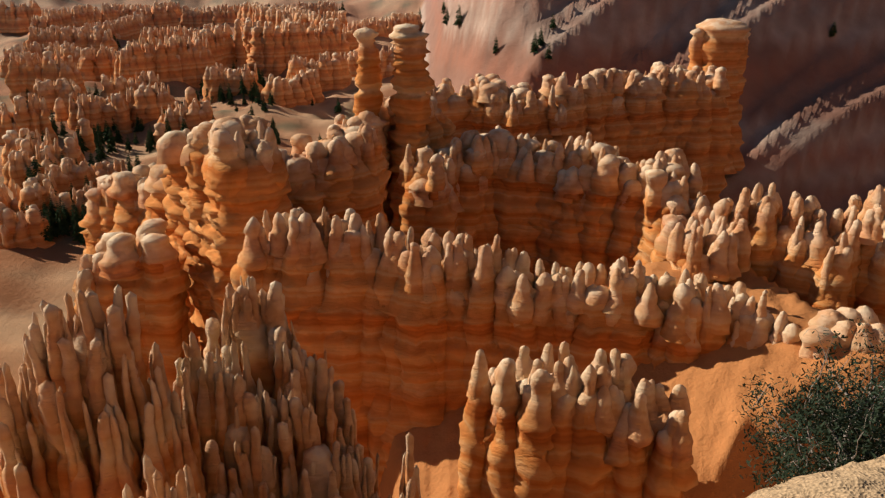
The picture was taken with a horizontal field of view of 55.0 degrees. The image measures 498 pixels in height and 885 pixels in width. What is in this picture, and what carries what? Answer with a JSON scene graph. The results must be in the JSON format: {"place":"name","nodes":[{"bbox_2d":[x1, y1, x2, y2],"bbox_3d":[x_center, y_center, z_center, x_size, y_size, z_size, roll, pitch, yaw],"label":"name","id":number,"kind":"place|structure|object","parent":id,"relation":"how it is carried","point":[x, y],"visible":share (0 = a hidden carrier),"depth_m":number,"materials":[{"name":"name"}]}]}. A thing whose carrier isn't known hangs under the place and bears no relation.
{"place":"outdoors","nodes":[
{"label":"outdoors","id":0,"kind":"place"},
{"bbox_2d":[0,0,884,497],"bbox_3d":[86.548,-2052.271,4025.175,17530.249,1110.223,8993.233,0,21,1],"label":"ground","id":1,"kind":"structure","parent":0,"point":[812,102],"depth_m":304.70,"materials":[{"name":"orange sand"}]},
{"bbox_2d":[18,1,835,243],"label":"conifer trunks","id":2,"kind":"object","parent":1,"relation":"on","point":[168,131],"visible":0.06,"depth_m":352.22,"materials":[{"name":"brown plant"}]},
{"bbox_2d":[17,2,837,244],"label":"conifers","id":3,"kind":"object","parent":1,"relation":"on","point":[59,227],"visible":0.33,"depth_m":351.57,"materials":[{"name":"green plant"}]},
{"bbox_2d":[0,0,884,497],"bbox_3d":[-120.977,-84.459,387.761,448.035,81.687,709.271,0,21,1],"label":"hoodoos","id":4,"kind":"object","parent":1,"relation":"on","point":[254,312],"visible":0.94,"depth_m":127.25,"materials":[{"name":"orange stone"}]},
{"bbox_2d":[732,317,884,491],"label":"shrub","id":5,"kind":"object","parent":1,"relation":"on","point":[818,430],"depth_m":4.64,"materials":[{"name":"green plant"}]}
]}

